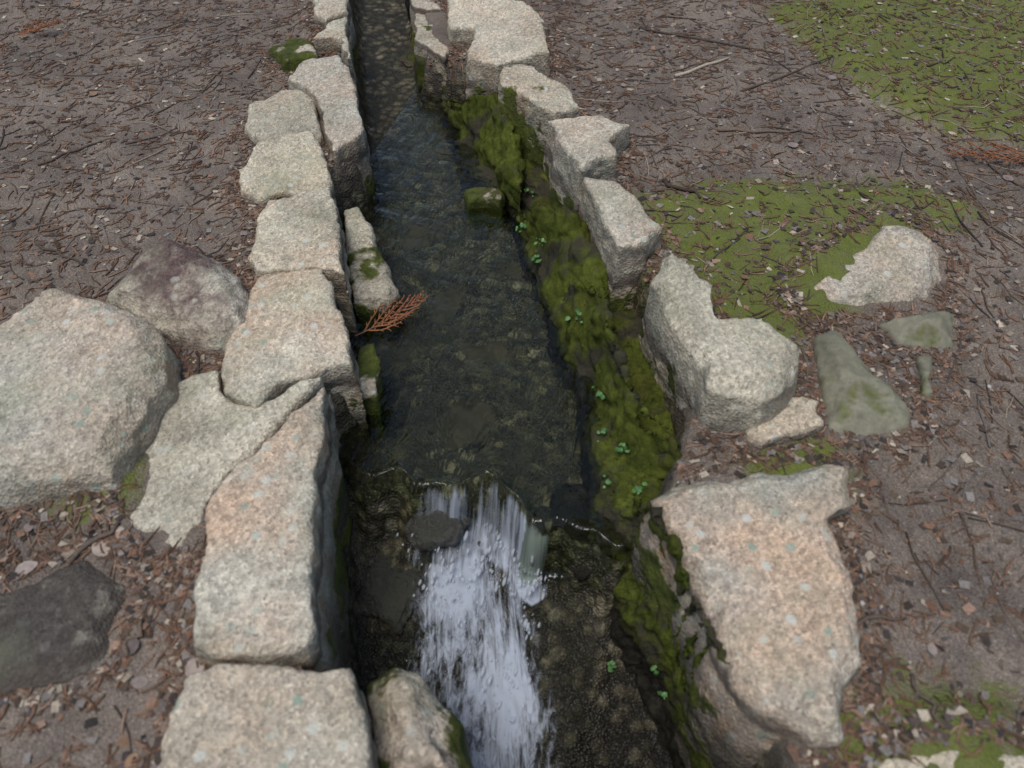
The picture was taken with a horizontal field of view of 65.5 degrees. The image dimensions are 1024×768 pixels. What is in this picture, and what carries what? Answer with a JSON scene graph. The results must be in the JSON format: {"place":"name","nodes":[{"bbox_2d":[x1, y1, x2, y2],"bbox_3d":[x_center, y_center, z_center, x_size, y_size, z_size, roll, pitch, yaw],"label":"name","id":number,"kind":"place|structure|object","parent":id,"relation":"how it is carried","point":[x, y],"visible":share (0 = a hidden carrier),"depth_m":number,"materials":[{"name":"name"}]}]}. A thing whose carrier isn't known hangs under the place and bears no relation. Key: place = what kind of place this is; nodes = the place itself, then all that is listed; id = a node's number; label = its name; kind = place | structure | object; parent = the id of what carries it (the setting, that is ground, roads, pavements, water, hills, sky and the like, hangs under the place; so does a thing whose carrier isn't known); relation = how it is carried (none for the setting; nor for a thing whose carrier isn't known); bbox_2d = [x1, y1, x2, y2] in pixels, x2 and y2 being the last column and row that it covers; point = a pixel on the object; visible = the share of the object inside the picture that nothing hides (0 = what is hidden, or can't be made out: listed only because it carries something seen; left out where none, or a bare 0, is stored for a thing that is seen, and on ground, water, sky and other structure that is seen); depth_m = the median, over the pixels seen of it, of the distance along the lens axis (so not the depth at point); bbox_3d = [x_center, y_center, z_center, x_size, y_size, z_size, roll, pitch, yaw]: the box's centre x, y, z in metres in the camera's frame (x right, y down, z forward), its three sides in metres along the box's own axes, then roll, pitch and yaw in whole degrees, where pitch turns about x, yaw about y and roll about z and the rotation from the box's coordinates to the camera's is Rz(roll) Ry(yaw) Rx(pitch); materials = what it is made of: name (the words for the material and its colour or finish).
{"place":"outdoors","nodes":[
{"label":"outdoors","id":0,"kind":"place"},
{"bbox_2d":[339,85,640,591],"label":"stream water","id":1,"kind":"structure","parent":0,"point":[489,407],"depth_m":1.97,"materials":[{"name":"liquid"}]},
{"bbox_2d":[354,290,427,336],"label":"dead conifer sprig","id":2,"kind":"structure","parent":1,"relation":"on","point":[396,314],"depth_m":2.10,"materials":[{"name":"brown plant"}]},
{"bbox_2d":[0,0,1023,767],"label":"ground","id":3,"kind":"structure","parent":0,"point":[592,710],"depth_m":2.09,"materials":[{"name":"brown soil"}]},
{"bbox_2d":[11,17,63,36],"bbox_3d":[-1.789,-1.347,2.996,0.093,0.041,0.173,27,53,23],"label":"cedar sprig","id":4,"kind":"object","parent":3,"relation":"on","point":[39,27],"visible":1,"depth_m":3.00,"materials":[{"name":"brown plant"}]},
{"bbox_2d":[0,560,125,694],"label":"stone","id":5,"kind":"object","parent":3,"relation":"on","point":[55,626],"visible":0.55,"depth_m":1.36,"materials":[{"name":"stone"}]},
{"bbox_2d":[0,288,180,508],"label":"boulder","id":6,"kind":"object","parent":3,"relation":"on","point":[89,392],"visible":0.78,"depth_m":1.60,"materials":[{"name":"stone"}]},
{"bbox_2d":[106,238,248,353],"bbox_3d":[-0.760,-0.179,1.918,0.472,0.209,0.287,22,51,19],"label":"stone","id":7,"kind":"object","parent":3,"relation":"on","point":[169,289],"visible":0.63,"depth_m":1.84,"materials":[{"name":"stone"}]},
{"bbox_2d":[130,370,334,547],"bbox_3d":[-0.641,0.143,1.657,0.326,0.149,0.484,17,49,15],"label":"rock","id":8,"kind":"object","parent":3,"relation":"on","point":[210,436],"depth_m":1.61,"materials":[{"name":"stone"}]},
{"bbox_2d":[160,663,378,767],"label":"stone","id":9,"kind":"object","parent":3,"relation":"on","point":[226,715],"visible":0.94,"depth_m":1.21,"materials":[{"name":"stone"}]},
{"bbox_2d":[193,387,354,672],"bbox_3d":[-0.462,0.428,1.696,0.243,0.640,0.670,-5,47,-4],"label":"stone","id":10,"kind":"object","parent":3,"relation":"on","point":[271,585],"visible":0.62,"depth_m":1.43,"materials":[{"name":"stone"}]},
{"bbox_2d":[244,89,325,147],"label":"stone","id":11,"kind":"object","parent":3,"relation":"on","point":[289,111],"visible":0.52,"depth_m":2.47,"materials":[{"name":"stone"}]},
{"bbox_2d":[239,131,336,205],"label":"stone","id":12,"kind":"object","parent":3,"relation":"on","point":[278,166],"visible":0.22,"depth_m":2.26,"materials":[{"name":"stone"}]},
{"bbox_2d":[268,37,318,72],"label":"stone","id":13,"kind":"object","parent":3,"relation":"on","point":[291,54],"visible":0.48,"depth_m":2.82,"materials":[{"name":"stone"}]},
{"bbox_2d":[221,268,366,422],"bbox_3d":[-0.493,0.084,2.030,0.330,0.625,0.501,0,47,0],"label":"stone","id":14,"kind":"object","parent":3,"relation":"on","point":[291,330],"visible":0.42,"depth_m":1.78,"materials":[{"name":"stone"}]},
{"bbox_2d":[248,188,356,332],"bbox_3d":[-0.562,-0.193,2.286,0.257,0.628,0.444,-8,48,-7],"label":"stone","id":15,"kind":"object","parent":3,"relation":"on","point":[300,231],"visible":0.27,"depth_m":2.04,"materials":[{"name":"stone"}]},
{"bbox_2d":[287,55,374,195],"bbox_3d":[-0.553,-0.686,2.725,0.236,0.659,0.614,-21,50,-18],"label":"stone","id":16,"kind":"object","parent":3,"relation":"on","point":[326,85],"visible":0.31,"depth_m":2.48,"materials":[{"name":"stone"}]},
{"bbox_2d":[313,17,359,110],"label":"stone","id":17,"kind":"object","parent":3,"relation":"on","point":[335,35],"visible":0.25,"depth_m":2.86,"materials":[{"name":"stone"}]},
{"bbox_2d":[313,0,359,67],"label":"stone","id":18,"kind":"object","parent":3,"relation":"on","point":[326,12],"visible":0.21,"depth_m":3.05,"materials":[{"name":"stone"}]},
{"bbox_2d":[357,343,381,414],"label":"stone","id":19,"kind":"object","parent":3,"relation":"on","point":[369,365],"visible":0.28,"depth_m":1.89,"materials":[{"name":"stone"}]},
{"bbox_2d":[344,207,401,316],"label":"stone","id":20,"kind":"object","parent":3,"relation":"on","point":[373,286],"visible":0.45,"depth_m":2.16,"materials":[{"name":"stone"}]},
{"bbox_2d":[360,554,421,633],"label":"fallen rock","id":21,"kind":"object","parent":3,"relation":"on","point":[388,591],"visible":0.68,"depth_m":1.79,"materials":[{"name":"grey stone"}]},
{"bbox_2d":[398,55,412,67],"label":"bed stone","id":22,"kind":"object","parent":3,"relation":"on","point":[402,59],"visible":0.55,"depth_m":3.43,"materials":[{"name":"stone"}]},
{"bbox_2d":[366,668,473,767],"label":"stone","id":23,"kind":"object","parent":3,"relation":"on","point":[415,723],"visible":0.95,"depth_m":1.29,"materials":[{"name":"stone"}]},
{"bbox_2d":[409,0,441,28],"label":"stone","id":24,"kind":"object","parent":3,"relation":"on","point":[423,7],"visible":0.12,"depth_m":3.14,"materials":[{"name":"stone"}]},
{"bbox_2d":[413,13,449,92],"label":"stone","id":25,"kind":"object","parent":3,"relation":"on","point":[426,42],"visible":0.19,"depth_m":2.92,"materials":[{"name":"stone"}]},
{"bbox_2d":[414,54,425,86],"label":"stone","id":26,"kind":"object","parent":25,"relation":"on","point":[420,61],"visible":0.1,"depth_m":2.96,"materials":[{"name":"green stone"}]},
{"bbox_2d":[404,503,468,550],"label":"lip rock","id":27,"kind":"object","parent":3,"relation":"on","point":[434,526],"visible":0.88,"depth_m":1.75,"materials":[{"name":"grey stone"}]},
{"bbox_2d":[418,517,495,565],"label":"fallen rock","id":28,"kind":"object","parent":3,"relation":"on","point":[432,556],"visible":0.18,"depth_m":1.81,"materials":[{"name":"grey stone"}]},
{"bbox_2d":[441,92,525,210],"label":"moss bank","id":29,"kind":"structure","parent":3,"relation":"on","point":[490,135],"depth_m":2.56,"materials":[{"name":"green plant"}]},
{"bbox_2d":[464,187,504,209],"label":"stone","id":30,"kind":"object","parent":3,"relation":"on","point":[483,197],"visible":0.14,"depth_m":2.45,"materials":[{"name":"stone"}]},
{"bbox_2d":[422,495,548,767],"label":"white water","id":31,"kind":"structure","parent":3,"relation":"on","point":[457,610],"depth_m":1.68,"materials":[{"name":"white liquid"}]},
{"bbox_2d":[396,523,555,767],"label":"foam spray","id":32,"kind":"object","parent":31,"relation":"in","point":[477,573],"visible":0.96,"depth_m":1.72,"materials":[{"name":"white liquid"}]},
{"bbox_2d":[447,0,544,44],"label":"stone","id":33,"kind":"object","parent":3,"relation":"on","point":[465,17],"visible":0.16,"depth_m":2.90,"materials":[{"name":"stone"}]},
{"bbox_2d":[465,15,549,98],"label":"stone","id":34,"kind":"object","parent":3,"relation":"on","point":[496,48],"visible":0.3,"depth_m":2.68,"materials":[{"name":"stone"}]},
{"bbox_2d":[5,2,1013,767],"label":"pebbles","id":35,"kind":"object","parent":3,"relation":"on","point":[191,668],"visible":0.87,"depth_m":1.36,"materials":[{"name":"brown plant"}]},
{"bbox_2d":[0,0,1023,767],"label":"cedar needles","id":36,"kind":"object","parent":3,"relation":"on","point":[684,468],"visible":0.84,"depth_m":2.07,"materials":[{"name":"brown plant"}]},
{"bbox_2d":[0,0,1023,767],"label":"dead leaves","id":37,"kind":"object","parent":3,"relation":"on","point":[178,588],"visible":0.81,"depth_m":1.73,"materials":[{"name":"brown plant"}]},
{"bbox_2d":[0,0,1023,767],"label":"twigs","id":38,"kind":"object","parent":3,"relation":"on","point":[116,524],"visible":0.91,"depth_m":2.44,"materials":[{"name":"brown wood"}]},
{"bbox_2d":[0,0,1023,760],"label":"grit","id":39,"kind":"object","parent":3,"relation":"on","point":[862,602],"visible":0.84,"depth_m":2.40,"materials":[{"name":"gravel"}]},
{"bbox_2d":[497,64,579,168],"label":"stone","id":40,"kind":"object","parent":3,"relation":"on","point":[532,101],"visible":0.28,"depth_m":2.46,"materials":[{"name":"stone"}]},
{"bbox_2d":[405,0,674,512],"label":"moss bank","id":41,"kind":"object","parent":3,"relation":"on","point":[624,477],"visible":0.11,"depth_m":1.85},
{"bbox_2d":[569,565,592,581],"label":"stone","id":42,"kind":"object","parent":3,"relation":"on","point":[581,572],"visible":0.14,"depth_m":1.71,"materials":[{"name":"grey stone"}]},
{"bbox_2d":[543,115,629,213],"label":"stone","id":43,"kind":"object","parent":3,"relation":"on","point":[578,150],"visible":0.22,"depth_m":2.26,"materials":[{"name":"stone"}]},
{"bbox_2d":[553,280,680,480],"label":"moss bank","id":44,"kind":"structure","parent":3,"relation":"on","point":[596,354],"depth_m":1.83,"materials":[{"name":"green plant"}]},
{"bbox_2d":[515,188,667,699],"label":"plants","id":45,"kind":"object","parent":44,"relation":"on","point":[611,664],"visible":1,"depth_m":1.74,"materials":[{"name":"green plant"}]},
{"bbox_2d":[578,177,662,312],"bbox_3d":[0.281,-0.226,2.272,0.188,0.693,0.390,-12,48,-11],"label":"stone","id":46,"kind":"object","parent":3,"relation":"on","point":[625,231],"visible":0.27,"depth_m":2.00,"materials":[{"name":"stone"}]},
{"bbox_2d":[594,504,673,700],"bbox_3d":[0.380,0.741,1.759,0.244,0.845,0.817,-23,51,-20],"label":"moss","id":47,"kind":"object","parent":3,"relation":"on","point":[638,621],"visible":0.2,"depth_m":1.65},
{"bbox_2d":[631,498,729,767],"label":"moss bank","id":48,"kind":"structure","parent":3,"relation":"on","point":[665,714],"depth_m":1.52,"materials":[{"name":"green plant"}]},
{"bbox_2d":[638,251,799,432],"bbox_3d":[0.470,0.061,2.003,0.314,0.708,0.638,-10,48,-9],"label":"stone","id":49,"kind":"object","parent":3,"relation":"on","point":[712,371],"visible":0.32,"depth_m":1.69,"materials":[{"name":"stone"}]},
{"bbox_2d":[631,464,860,767],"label":"slab","id":50,"kind":"structure","parent":3,"relation":"on","point":[771,589],"depth_m":1.39,"materials":[{"name":"stone"}]},
{"bbox_2d":[744,397,823,450],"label":"stone","id":51,"kind":"object","parent":3,"relation":"on","point":[797,419],"visible":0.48,"depth_m":1.65,"materials":[{"name":"stone"}]},
{"bbox_2d":[812,330,909,435],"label":"stone","id":52,"kind":"object","parent":3,"relation":"on","point":[859,397],"visible":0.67,"depth_m":1.68,"materials":[{"name":"grey stone"}]},
{"bbox_2d":[814,225,940,305],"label":"stone","id":53,"kind":"object","parent":3,"relation":"on","point":[895,263],"visible":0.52,"depth_m":1.95,"materials":[{"name":"stone"}]},
{"bbox_2d":[878,311,953,348],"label":"stone","id":54,"kind":"object","parent":3,"relation":"on","point":[932,329],"visible":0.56,"depth_m":1.83,"materials":[{"name":"grey stone"}]},
{"bbox_2d":[915,356,932,397],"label":"stone","id":55,"kind":"object","parent":3,"relation":"on","point":[923,365],"visible":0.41,"depth_m":1.76,"materials":[{"name":"grey stone"}]},
{"bbox_2d":[878,751,1023,767],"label":"stone","id":56,"kind":"object","parent":3,"relation":"on","point":[945,759],"visible":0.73,"depth_m":1.19,"materials":[{"name":"stone"}]},
{"bbox_2d":[942,140,1023,162],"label":"cedar sprig","id":57,"kind":"object","parent":3,"relation":"on","point":[992,155],"depth_m":2.38,"materials":[{"name":"brown plant"}]},
{"bbox_2d":[516,204,615,330],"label":"moss bank","id":58,"kind":"structure","parent":0,"point":[569,253],"depth_m":2.13,"materials":[{"name":"green plant"}]}
]}

